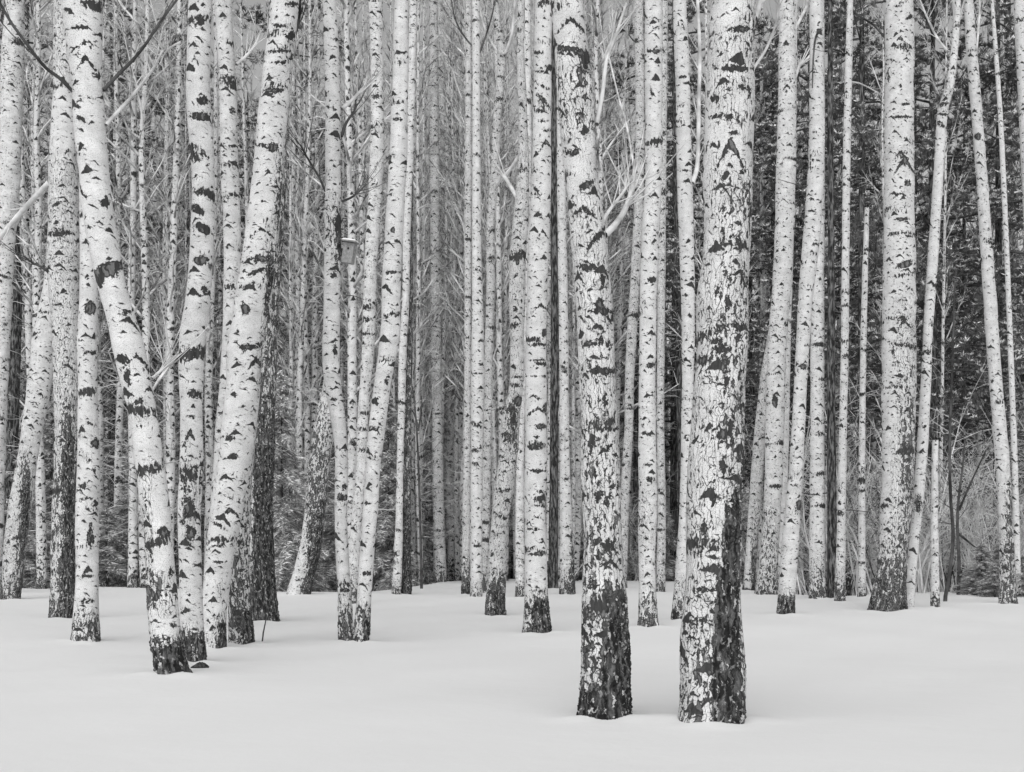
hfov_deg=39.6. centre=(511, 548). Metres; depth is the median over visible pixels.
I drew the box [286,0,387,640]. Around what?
birch tree
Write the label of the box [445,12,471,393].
birch tree
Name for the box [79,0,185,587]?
birch tree
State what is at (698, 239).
birch tree
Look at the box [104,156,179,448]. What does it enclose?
birch tree
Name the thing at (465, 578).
birch tree
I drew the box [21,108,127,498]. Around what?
pine tree
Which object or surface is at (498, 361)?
birch tree
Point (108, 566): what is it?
spruce tree
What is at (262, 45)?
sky
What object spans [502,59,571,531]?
birch tree
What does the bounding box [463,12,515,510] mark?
birch tree
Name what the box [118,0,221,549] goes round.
birch tree
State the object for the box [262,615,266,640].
fallen twig
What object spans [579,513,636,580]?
spruce tree
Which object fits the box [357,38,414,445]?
birch tree
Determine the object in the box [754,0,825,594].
birch tree
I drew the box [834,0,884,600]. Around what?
birch tree
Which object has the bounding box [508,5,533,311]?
birch tree
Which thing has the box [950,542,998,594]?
spruce tree
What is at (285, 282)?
birch tree
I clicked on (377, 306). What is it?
birch tree
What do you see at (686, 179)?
birch tree
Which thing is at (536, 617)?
birch tree
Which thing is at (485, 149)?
birch tree
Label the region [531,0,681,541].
birch tree
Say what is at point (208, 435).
birch tree
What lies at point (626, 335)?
birch tree
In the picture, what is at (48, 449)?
spruce tree
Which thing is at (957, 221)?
pine tree
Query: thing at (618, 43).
birch tree
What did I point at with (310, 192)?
birch tree
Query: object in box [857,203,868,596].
birch tree
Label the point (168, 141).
birch tree
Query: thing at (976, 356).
birch tree
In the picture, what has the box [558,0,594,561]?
birch tree
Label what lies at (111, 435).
pine tree
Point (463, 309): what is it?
birch tree
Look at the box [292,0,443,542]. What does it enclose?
birch tree
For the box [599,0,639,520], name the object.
birch tree
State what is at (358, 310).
birch tree
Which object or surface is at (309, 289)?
pine tree
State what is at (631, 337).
birch tree
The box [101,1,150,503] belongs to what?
birch tree
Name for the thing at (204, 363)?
birch tree
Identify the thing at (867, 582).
spruce tree
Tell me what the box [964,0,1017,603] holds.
birch tree
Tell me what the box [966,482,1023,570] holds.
bare shrub
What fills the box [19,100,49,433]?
birch tree
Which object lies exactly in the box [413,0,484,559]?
birch tree
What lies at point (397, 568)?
birch tree
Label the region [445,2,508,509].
birch tree
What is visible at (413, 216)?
birch tree
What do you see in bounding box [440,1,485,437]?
birch tree
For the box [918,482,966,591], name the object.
bare shrub
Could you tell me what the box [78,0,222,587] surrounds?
birch tree
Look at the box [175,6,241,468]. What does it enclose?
birch tree
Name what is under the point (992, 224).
birch tree
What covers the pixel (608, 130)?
birch tree
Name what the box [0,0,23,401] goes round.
pine tree
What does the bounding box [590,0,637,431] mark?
birch tree
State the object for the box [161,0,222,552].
birch tree
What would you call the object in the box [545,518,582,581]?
bare shrub
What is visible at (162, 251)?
birch tree
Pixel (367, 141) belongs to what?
birch tree
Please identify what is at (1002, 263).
birch tree
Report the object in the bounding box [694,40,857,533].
pine tree
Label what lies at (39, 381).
birch tree
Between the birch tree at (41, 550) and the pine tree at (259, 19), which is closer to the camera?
the birch tree at (41, 550)
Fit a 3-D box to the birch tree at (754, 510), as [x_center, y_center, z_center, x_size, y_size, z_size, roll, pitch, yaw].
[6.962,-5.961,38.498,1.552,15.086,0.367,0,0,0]
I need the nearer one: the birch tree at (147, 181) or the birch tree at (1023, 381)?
the birch tree at (1023, 381)
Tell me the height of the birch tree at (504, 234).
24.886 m
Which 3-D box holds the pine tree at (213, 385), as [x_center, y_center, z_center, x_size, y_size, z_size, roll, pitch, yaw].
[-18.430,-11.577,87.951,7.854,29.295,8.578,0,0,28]
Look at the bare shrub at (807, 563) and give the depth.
58.97 m
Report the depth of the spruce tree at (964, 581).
36.95 m
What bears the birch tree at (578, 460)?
on the snow ground
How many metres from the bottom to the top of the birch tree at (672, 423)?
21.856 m
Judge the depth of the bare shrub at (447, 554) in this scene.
55.27 m
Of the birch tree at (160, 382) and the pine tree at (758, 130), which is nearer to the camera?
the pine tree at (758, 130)
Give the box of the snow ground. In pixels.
[0,560,1023,771]
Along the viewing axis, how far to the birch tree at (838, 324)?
55.95 m
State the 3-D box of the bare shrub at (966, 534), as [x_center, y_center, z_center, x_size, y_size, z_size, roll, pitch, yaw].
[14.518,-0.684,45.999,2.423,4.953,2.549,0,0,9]
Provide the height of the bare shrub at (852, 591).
5.112 m
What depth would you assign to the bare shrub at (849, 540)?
44.73 m
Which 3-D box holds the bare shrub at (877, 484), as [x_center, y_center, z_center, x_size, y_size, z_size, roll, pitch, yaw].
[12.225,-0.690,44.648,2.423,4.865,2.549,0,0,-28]
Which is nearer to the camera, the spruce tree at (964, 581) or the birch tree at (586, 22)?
the spruce tree at (964, 581)
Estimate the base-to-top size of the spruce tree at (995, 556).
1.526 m
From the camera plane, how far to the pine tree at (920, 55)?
56.51 m
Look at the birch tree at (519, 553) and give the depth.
33.66 m
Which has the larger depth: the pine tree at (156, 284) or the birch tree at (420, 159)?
the pine tree at (156, 284)
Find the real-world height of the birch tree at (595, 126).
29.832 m
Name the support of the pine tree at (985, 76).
on the snow ground
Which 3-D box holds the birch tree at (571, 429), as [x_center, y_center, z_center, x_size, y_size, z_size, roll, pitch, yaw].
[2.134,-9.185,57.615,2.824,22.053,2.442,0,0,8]
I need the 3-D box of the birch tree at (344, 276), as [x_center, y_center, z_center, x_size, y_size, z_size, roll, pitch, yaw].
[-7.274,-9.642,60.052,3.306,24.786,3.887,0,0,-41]
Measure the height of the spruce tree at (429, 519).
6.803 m
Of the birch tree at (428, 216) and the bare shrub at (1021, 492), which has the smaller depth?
the bare shrub at (1021, 492)
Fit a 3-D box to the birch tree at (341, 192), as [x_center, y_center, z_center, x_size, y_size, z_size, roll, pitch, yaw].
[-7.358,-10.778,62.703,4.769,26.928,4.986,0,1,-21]
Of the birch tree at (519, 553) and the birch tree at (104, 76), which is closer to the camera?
the birch tree at (519, 553)
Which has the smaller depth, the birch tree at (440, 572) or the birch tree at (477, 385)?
the birch tree at (477, 385)
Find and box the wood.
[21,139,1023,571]
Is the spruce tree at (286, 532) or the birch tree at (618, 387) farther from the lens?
the birch tree at (618, 387)
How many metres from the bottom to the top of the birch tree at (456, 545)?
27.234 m
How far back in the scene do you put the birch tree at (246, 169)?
55.42 m
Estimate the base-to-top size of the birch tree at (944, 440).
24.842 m
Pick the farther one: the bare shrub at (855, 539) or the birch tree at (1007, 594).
the bare shrub at (855, 539)
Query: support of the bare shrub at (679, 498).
on the snow ground
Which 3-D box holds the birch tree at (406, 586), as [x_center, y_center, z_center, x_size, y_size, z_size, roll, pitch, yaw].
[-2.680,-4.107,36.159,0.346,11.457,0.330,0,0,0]
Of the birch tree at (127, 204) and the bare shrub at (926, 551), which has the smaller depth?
the bare shrub at (926, 551)
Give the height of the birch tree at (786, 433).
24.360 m
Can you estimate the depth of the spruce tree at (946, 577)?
59.89 m
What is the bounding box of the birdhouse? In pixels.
[341,238,358,264]
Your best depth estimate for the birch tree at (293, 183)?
52.47 m
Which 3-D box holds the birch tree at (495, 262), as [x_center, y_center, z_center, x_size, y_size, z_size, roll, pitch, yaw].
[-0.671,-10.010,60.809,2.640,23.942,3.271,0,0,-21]
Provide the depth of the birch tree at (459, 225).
55.54 m
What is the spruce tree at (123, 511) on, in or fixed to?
on the snow ground
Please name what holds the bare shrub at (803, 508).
on the snow ground
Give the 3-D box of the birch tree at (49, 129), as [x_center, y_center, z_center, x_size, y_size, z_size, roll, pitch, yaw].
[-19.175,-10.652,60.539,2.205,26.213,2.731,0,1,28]
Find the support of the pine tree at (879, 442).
on the snow ground
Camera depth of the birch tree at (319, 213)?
71.75 m
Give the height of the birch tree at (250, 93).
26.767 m
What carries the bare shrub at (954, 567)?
on the snow ground
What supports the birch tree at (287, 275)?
on the snow ground
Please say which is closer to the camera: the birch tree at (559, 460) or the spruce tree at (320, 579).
the spruce tree at (320, 579)
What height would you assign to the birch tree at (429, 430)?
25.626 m
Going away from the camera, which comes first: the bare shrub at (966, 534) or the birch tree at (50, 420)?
the bare shrub at (966, 534)
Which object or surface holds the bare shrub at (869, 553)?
on the snow ground
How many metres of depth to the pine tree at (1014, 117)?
48.19 m
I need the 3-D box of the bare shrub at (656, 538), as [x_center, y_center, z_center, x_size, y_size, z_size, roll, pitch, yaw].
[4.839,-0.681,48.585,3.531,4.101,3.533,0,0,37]
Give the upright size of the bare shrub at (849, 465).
5.366 m
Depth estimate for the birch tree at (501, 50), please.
38.40 m
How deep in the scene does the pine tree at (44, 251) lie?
93.38 m
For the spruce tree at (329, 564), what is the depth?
47.64 m
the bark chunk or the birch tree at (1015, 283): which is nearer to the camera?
the bark chunk
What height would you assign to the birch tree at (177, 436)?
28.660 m
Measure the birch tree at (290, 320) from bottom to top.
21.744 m
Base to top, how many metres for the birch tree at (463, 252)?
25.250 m
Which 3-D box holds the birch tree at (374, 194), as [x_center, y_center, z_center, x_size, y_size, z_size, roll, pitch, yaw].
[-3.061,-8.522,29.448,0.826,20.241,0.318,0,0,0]
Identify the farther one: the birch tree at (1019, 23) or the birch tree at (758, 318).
the birch tree at (758, 318)
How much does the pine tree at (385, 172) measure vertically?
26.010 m
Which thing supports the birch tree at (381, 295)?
on the snow ground
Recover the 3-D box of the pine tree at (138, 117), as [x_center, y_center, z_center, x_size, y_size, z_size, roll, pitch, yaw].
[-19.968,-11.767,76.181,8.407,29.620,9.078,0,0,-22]
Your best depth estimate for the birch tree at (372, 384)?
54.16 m
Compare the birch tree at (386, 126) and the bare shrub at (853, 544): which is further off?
the birch tree at (386, 126)
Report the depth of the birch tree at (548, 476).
46.80 m
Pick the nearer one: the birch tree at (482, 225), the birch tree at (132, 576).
the birch tree at (132, 576)
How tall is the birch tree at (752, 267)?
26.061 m
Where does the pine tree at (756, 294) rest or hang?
on the snow ground
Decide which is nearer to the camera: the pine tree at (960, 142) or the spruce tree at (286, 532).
the spruce tree at (286, 532)
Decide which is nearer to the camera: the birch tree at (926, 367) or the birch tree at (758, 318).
the birch tree at (926, 367)
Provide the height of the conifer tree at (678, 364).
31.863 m
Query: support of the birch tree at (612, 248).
on the snow ground
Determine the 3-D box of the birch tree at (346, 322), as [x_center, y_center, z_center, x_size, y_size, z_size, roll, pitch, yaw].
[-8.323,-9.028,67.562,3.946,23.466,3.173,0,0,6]
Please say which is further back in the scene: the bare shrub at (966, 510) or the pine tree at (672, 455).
the pine tree at (672, 455)
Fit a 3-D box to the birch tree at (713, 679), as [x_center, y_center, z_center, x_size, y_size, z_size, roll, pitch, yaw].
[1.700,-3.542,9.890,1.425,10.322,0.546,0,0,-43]
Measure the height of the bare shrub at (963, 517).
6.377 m
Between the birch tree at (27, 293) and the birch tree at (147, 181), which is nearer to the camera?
the birch tree at (27, 293)
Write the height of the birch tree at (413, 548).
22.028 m
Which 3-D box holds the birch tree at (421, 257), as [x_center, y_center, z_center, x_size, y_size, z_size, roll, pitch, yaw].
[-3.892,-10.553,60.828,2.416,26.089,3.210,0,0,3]
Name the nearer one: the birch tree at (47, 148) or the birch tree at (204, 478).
the birch tree at (47, 148)
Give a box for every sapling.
[383,348,462,588]
[916,259,1012,601]
[925,417,992,594]
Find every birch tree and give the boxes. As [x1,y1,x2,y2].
[0,0,24,579]
[0,0,53,556]
[0,0,79,445]
[0,0,79,617]
[0,0,122,588]
[0,0,207,674]
[0,13,44,424]
[0,265,52,599]
[19,55,53,438]
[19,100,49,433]
[19,137,53,443]
[21,2,104,443]
[21,171,53,426]
[30,5,52,388]
[41,39,125,531]
[45,29,110,516]
[46,0,178,545]
[70,188,100,641]
[77,0,151,513]
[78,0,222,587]
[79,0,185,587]
[79,2,128,559]
[79,33,113,505]
[100,0,214,511]
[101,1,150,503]
[102,0,176,421]
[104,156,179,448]
[116,67,152,483]
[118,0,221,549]
[122,53,162,439]
[126,8,220,499]
[126,45,181,482]
[136,0,189,469]
[139,0,214,661]
[148,108,162,429]
[149,115,168,436]
[150,73,175,458]
[151,4,212,564]
[155,0,205,472]
[160,0,254,579]
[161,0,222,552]
[174,142,223,550]
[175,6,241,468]
[191,175,217,552]
[203,0,307,648]
[203,80,222,427]
[204,94,244,466]
[205,97,322,496]
[208,0,266,527]
[213,0,287,381]
[214,19,378,547]
[215,5,309,424]
[228,426,256,644]
[240,0,303,589]
[240,59,322,496]
[250,109,288,621]
[264,1,344,591]
[275,0,442,548]
[276,0,357,544]
[277,32,343,540]
[277,142,346,421]
[278,4,333,452]
[279,0,342,525]
[279,0,361,533]
[279,31,344,422]
[280,91,322,435]
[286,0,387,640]
[286,380,332,594]
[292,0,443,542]
[302,184,361,518]
[303,0,380,476]
[309,34,384,529]
[309,96,345,392]
[311,0,429,554]
[331,46,427,590]
[340,1,370,436]
[340,4,397,455]
[341,11,397,554]
[344,0,397,553]
[345,22,397,402]
[345,120,395,464]
[347,153,413,490]
[349,0,383,603]
[352,0,408,641]
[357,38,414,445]
[358,0,421,538]
[370,0,484,585]
[370,14,427,516]
[374,0,454,585]
[375,0,498,580]
[377,3,462,569]
[379,12,463,525]
[379,39,462,518]
[383,15,402,433]
[384,105,427,488]
[391,0,416,593]
[395,44,495,515]
[397,26,445,542]
[398,0,453,542]
[400,0,457,572]
[401,181,412,593]
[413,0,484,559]
[413,54,429,361]
[414,2,471,582]
[414,51,447,515]
[419,0,509,569]
[419,46,456,486]
[421,0,501,539]
[421,1,511,580]
[424,0,484,580]
[427,0,495,524]
[429,0,446,582]
[429,34,457,485]
[438,0,446,500]
[439,109,491,495]
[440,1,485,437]
[441,178,482,461]
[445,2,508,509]
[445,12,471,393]
[446,0,496,596]
[452,0,550,527]
[453,0,517,538]
[458,0,531,580]
[461,0,471,593]
[462,0,515,517]
[463,0,516,463]
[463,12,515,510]
[480,0,516,592]
[480,13,510,538]
[480,40,502,355]
[481,0,528,615]
[481,1,516,492]
[481,34,515,539]
[481,40,516,483]
[481,58,513,316]
[483,12,619,541]
[484,106,515,561]
[485,87,514,418]
[490,0,524,578]
[495,43,570,538]
[501,117,512,556]
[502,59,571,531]
[506,80,517,182]
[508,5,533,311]
[510,8,576,581]
[512,36,550,518]
[514,14,568,432]
[515,0,531,596]
[522,0,551,632]
[524,216,575,579]
[531,0,550,509]
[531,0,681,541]
[545,0,638,580]
[545,201,576,514]
[546,0,638,532]
[546,0,639,527]
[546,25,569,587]
[546,250,576,492]
[550,0,691,719]
[557,100,575,594]
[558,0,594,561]
[558,199,582,527]
[566,2,627,450]
[568,1,617,546]
[568,3,630,332]
[571,6,619,322]
[575,29,624,310]
[575,132,634,485]
[580,59,638,543]
[581,0,673,543]
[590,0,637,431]
[591,27,637,526]
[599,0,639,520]
[601,0,644,587]
[603,80,625,384]
[605,0,656,467]
[611,152,634,578]
[612,22,639,580]
[613,111,669,504]
[613,195,665,489]
[614,124,677,524]
[637,0,662,626]
[656,0,667,591]
[656,129,694,580]
[665,0,752,515]
[667,50,703,415]
[669,103,702,388]
[671,0,703,619]
[677,0,799,723]
[693,32,772,536]
[694,7,758,523]
[742,4,805,583]
[742,49,797,590]
[743,42,795,562]
[745,165,770,522]
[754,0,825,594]
[766,10,836,594]
[770,0,838,594]
[776,0,828,613]
[778,0,796,585]
[795,39,878,566]
[808,0,826,598]
[825,0,881,545]
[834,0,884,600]
[848,173,882,591]
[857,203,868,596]
[867,0,916,611]
[868,9,926,489]
[906,0,963,606]
[917,50,967,589]
[930,436,939,606]
[945,0,1023,554]
[946,87,1019,527]
[947,165,1009,511]
[954,1,1012,540]
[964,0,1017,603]
[974,37,1023,523]
[990,0,1021,596]
[993,60,1023,515]
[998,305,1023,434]
[1002,160,1023,527]
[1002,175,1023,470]
[1003,28,1023,513]
[1014,0,1023,222]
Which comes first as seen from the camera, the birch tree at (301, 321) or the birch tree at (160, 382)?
the birch tree at (301, 321)
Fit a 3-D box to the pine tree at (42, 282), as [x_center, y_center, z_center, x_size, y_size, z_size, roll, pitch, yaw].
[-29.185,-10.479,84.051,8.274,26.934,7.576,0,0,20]
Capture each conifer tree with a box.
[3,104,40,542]
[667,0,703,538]
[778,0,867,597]
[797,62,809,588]
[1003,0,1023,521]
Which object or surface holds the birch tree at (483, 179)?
on the snow ground
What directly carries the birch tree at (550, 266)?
on the snow ground
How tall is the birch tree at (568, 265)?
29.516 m
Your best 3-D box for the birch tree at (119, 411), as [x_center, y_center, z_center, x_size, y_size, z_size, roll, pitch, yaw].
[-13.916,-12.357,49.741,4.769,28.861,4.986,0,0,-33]
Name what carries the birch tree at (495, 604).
on the snow ground
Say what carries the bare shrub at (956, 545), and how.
on the snow ground
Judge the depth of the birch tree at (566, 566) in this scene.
36.24 m
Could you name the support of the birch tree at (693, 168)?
on the snow ground
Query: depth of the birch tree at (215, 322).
69.09 m
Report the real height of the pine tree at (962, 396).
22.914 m
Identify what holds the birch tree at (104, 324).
on the snow ground
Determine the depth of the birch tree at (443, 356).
54.42 m
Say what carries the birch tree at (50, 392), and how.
on the snow ground
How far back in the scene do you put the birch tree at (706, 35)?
47.94 m
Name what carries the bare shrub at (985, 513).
on the snow ground
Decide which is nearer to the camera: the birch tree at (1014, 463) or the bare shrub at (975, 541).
the birch tree at (1014, 463)
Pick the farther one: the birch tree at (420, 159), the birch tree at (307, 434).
the birch tree at (420, 159)
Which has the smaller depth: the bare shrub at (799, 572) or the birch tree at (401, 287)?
the bare shrub at (799, 572)
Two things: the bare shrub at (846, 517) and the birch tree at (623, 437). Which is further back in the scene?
the birch tree at (623, 437)
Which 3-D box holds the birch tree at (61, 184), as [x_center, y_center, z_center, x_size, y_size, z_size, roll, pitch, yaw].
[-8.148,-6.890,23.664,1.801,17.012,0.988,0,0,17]
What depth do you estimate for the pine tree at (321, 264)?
81.77 m
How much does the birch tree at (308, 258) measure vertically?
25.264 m
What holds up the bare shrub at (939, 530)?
on the snow ground
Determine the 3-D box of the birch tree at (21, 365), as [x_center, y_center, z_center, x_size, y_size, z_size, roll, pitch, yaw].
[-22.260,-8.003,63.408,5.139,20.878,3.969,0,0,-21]
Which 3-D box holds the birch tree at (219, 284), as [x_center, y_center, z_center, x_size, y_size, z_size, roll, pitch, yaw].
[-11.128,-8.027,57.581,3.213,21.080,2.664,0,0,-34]
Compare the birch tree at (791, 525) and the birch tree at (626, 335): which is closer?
the birch tree at (791, 525)
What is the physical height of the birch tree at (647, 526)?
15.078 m
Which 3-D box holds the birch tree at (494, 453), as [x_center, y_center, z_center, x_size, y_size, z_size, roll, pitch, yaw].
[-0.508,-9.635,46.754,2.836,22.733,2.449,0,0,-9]
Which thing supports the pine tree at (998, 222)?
on the snow ground
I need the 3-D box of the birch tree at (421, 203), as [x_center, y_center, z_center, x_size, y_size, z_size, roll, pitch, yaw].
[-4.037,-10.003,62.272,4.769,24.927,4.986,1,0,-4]
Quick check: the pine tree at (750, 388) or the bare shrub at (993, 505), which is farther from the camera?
the pine tree at (750, 388)
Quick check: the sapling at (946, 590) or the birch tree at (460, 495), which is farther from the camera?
the birch tree at (460, 495)
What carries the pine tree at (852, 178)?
on the snow ground
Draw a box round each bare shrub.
[423,518,490,578]
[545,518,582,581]
[628,502,656,580]
[628,504,678,570]
[665,448,763,538]
[741,415,881,595]
[741,495,761,584]
[742,429,873,594]
[750,388,876,594]
[754,346,915,594]
[763,507,808,594]
[797,537,855,591]
[798,437,880,595]
[799,468,880,595]
[800,474,877,595]
[801,451,867,574]
[801,490,877,595]
[803,499,877,584]
[825,437,949,577]
[853,463,970,572]
[865,458,914,569]
[866,360,1023,592]
[870,450,996,591]
[871,477,944,591]
[914,404,1023,580]
[914,451,986,591]
[915,397,1023,591]
[917,467,990,588]
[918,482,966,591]
[919,466,997,591]
[922,467,1021,588]
[923,477,1022,590]
[926,419,1023,562]
[930,434,1021,579]
[938,430,1023,580]
[944,458,995,591]
[963,435,1023,549]
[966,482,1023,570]
[988,449,1023,549]
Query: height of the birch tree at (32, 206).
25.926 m
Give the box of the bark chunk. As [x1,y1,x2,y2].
[191,662,208,667]
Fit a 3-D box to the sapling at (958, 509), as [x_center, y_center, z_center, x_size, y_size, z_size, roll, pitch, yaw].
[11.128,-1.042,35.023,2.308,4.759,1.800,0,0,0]
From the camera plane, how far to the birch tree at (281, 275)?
59.69 m
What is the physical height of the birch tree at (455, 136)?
24.485 m
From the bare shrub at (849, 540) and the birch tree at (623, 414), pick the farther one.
the birch tree at (623, 414)
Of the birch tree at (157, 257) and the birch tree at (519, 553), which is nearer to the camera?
the birch tree at (519, 553)
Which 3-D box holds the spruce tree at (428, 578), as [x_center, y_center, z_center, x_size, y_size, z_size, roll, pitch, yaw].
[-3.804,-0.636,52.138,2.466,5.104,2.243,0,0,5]
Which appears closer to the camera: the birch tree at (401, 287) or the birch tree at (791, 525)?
the birch tree at (791, 525)
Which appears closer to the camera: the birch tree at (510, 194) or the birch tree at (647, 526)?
the birch tree at (647, 526)
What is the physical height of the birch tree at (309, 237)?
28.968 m
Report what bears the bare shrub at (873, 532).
on the snow ground
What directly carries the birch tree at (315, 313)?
on the snow ground
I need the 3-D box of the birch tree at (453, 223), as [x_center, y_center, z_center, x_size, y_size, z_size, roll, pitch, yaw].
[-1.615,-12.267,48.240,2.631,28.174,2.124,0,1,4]
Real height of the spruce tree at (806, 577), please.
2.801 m
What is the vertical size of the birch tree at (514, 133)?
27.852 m
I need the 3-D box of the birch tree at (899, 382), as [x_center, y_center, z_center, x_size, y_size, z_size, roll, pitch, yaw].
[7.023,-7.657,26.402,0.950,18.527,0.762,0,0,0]
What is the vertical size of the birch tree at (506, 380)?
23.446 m
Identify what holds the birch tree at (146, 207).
on the snow ground
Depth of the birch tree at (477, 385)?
33.95 m
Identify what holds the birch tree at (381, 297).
on the snow ground
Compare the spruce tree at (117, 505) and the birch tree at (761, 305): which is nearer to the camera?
the spruce tree at (117, 505)
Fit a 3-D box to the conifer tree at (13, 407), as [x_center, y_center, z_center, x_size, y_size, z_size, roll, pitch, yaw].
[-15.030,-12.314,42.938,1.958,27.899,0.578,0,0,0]
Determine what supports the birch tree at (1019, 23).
on the snow ground
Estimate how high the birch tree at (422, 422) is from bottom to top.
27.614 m
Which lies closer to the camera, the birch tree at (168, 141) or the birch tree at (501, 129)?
the birch tree at (168, 141)
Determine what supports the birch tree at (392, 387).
on the snow ground
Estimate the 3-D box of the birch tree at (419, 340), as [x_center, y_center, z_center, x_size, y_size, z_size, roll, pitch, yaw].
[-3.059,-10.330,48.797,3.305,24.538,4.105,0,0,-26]
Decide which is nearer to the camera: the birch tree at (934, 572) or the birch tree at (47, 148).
the birch tree at (934, 572)
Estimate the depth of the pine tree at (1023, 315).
60.44 m
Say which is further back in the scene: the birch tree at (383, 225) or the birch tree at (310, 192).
the birch tree at (310, 192)
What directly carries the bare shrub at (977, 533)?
on the snow ground
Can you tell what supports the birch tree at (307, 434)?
on the snow ground
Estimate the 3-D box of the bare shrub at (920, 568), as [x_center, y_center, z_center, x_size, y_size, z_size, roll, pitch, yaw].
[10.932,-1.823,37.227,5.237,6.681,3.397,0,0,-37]
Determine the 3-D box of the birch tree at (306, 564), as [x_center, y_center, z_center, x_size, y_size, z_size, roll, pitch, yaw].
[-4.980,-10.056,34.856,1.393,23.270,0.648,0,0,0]
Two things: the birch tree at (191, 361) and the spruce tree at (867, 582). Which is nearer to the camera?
the birch tree at (191, 361)
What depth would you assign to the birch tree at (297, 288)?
49.72 m
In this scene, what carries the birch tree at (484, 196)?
on the snow ground
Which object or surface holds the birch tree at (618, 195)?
on the snow ground
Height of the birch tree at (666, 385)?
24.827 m
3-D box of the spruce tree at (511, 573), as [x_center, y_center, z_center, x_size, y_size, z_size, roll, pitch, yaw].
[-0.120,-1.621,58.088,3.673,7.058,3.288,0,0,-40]
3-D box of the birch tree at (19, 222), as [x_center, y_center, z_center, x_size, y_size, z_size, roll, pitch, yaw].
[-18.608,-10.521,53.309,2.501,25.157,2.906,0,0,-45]
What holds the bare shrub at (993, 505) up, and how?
on the snow ground
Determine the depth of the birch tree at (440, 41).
74.82 m
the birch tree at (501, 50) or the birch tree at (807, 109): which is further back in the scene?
the birch tree at (807, 109)
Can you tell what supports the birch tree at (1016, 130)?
on the snow ground
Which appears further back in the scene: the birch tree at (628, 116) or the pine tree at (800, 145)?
the birch tree at (628, 116)
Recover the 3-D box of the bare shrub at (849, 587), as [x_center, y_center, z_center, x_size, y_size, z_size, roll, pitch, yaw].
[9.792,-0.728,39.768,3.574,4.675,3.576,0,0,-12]
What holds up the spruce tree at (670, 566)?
on the snow ground
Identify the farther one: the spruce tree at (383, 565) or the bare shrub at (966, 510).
the spruce tree at (383, 565)
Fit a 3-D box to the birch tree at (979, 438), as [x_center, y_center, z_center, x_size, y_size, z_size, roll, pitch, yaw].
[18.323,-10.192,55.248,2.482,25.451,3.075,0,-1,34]
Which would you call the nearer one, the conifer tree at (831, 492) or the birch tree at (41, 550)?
the conifer tree at (831, 492)
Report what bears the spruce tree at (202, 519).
on the snow ground
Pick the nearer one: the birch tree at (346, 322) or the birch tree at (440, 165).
the birch tree at (346, 322)
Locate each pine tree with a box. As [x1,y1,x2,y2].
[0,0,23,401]
[0,0,115,434]
[20,147,46,406]
[20,166,107,510]
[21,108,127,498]
[22,0,202,520]
[100,162,155,464]
[102,53,213,495]
[104,0,251,505]
[124,168,218,450]
[162,158,242,442]
[174,92,319,467]
[203,0,380,484]
[279,116,387,451]
[280,112,401,486]
[311,97,413,494]
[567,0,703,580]
[608,0,704,580]
[615,0,826,531]
[632,106,764,510]
[669,49,809,532]
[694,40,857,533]
[741,174,826,521]
[742,14,858,591]
[745,0,883,544]
[760,0,981,594]
[788,0,884,546]
[806,1,989,506]
[824,134,926,576]
[825,0,1023,585]
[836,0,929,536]
[850,23,980,591]
[868,190,1010,581]
[914,0,1023,544]
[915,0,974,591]
[915,74,1023,577]
[925,64,1023,530]
[935,0,1023,483]
[984,145,1023,479]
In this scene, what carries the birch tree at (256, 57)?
on the snow ground
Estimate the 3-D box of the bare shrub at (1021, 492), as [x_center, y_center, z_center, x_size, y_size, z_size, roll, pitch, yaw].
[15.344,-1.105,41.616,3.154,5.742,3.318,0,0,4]
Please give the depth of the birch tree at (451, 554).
55.36 m
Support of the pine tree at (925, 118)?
on the snow ground
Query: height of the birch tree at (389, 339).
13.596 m
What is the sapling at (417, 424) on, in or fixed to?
on the snow ground
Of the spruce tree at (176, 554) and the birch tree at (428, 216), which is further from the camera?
the birch tree at (428, 216)
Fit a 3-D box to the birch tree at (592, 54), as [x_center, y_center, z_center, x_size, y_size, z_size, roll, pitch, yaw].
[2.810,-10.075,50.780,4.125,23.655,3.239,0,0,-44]
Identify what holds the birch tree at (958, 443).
on the snow ground
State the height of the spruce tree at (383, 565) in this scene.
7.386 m
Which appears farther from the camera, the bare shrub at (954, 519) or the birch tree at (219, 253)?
the birch tree at (219, 253)
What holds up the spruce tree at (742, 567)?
on the snow ground
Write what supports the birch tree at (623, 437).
on the snow ground
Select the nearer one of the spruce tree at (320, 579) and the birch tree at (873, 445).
the spruce tree at (320, 579)
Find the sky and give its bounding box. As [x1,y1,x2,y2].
[0,0,1022,542]
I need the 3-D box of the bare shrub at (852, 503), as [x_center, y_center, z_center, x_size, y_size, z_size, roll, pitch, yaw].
[9.953,-1.262,44.558,5.522,6.334,5.519,0,0,-12]
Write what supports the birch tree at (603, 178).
on the snow ground
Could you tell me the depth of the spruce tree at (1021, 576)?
33.81 m
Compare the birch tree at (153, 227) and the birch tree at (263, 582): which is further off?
the birch tree at (153, 227)
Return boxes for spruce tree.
[3,444,50,588]
[31,422,103,585]
[43,419,49,575]
[99,507,139,586]
[100,430,178,586]
[101,495,138,586]
[174,512,203,587]
[177,481,205,588]
[272,368,328,591]
[283,509,335,591]
[314,457,378,591]
[372,396,419,590]
[379,463,434,587]
[414,439,447,585]
[490,465,524,578]
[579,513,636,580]
[627,516,638,580]
[630,505,676,580]
[741,524,746,581]
[804,573,808,594]
[846,562,873,594]
[944,558,956,591]
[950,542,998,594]
[953,567,974,592]
[974,563,998,596]
[984,543,998,589]
[996,555,1023,596]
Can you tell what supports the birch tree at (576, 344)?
on the snow ground
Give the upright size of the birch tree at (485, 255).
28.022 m
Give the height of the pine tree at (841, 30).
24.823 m
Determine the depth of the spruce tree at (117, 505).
48.88 m

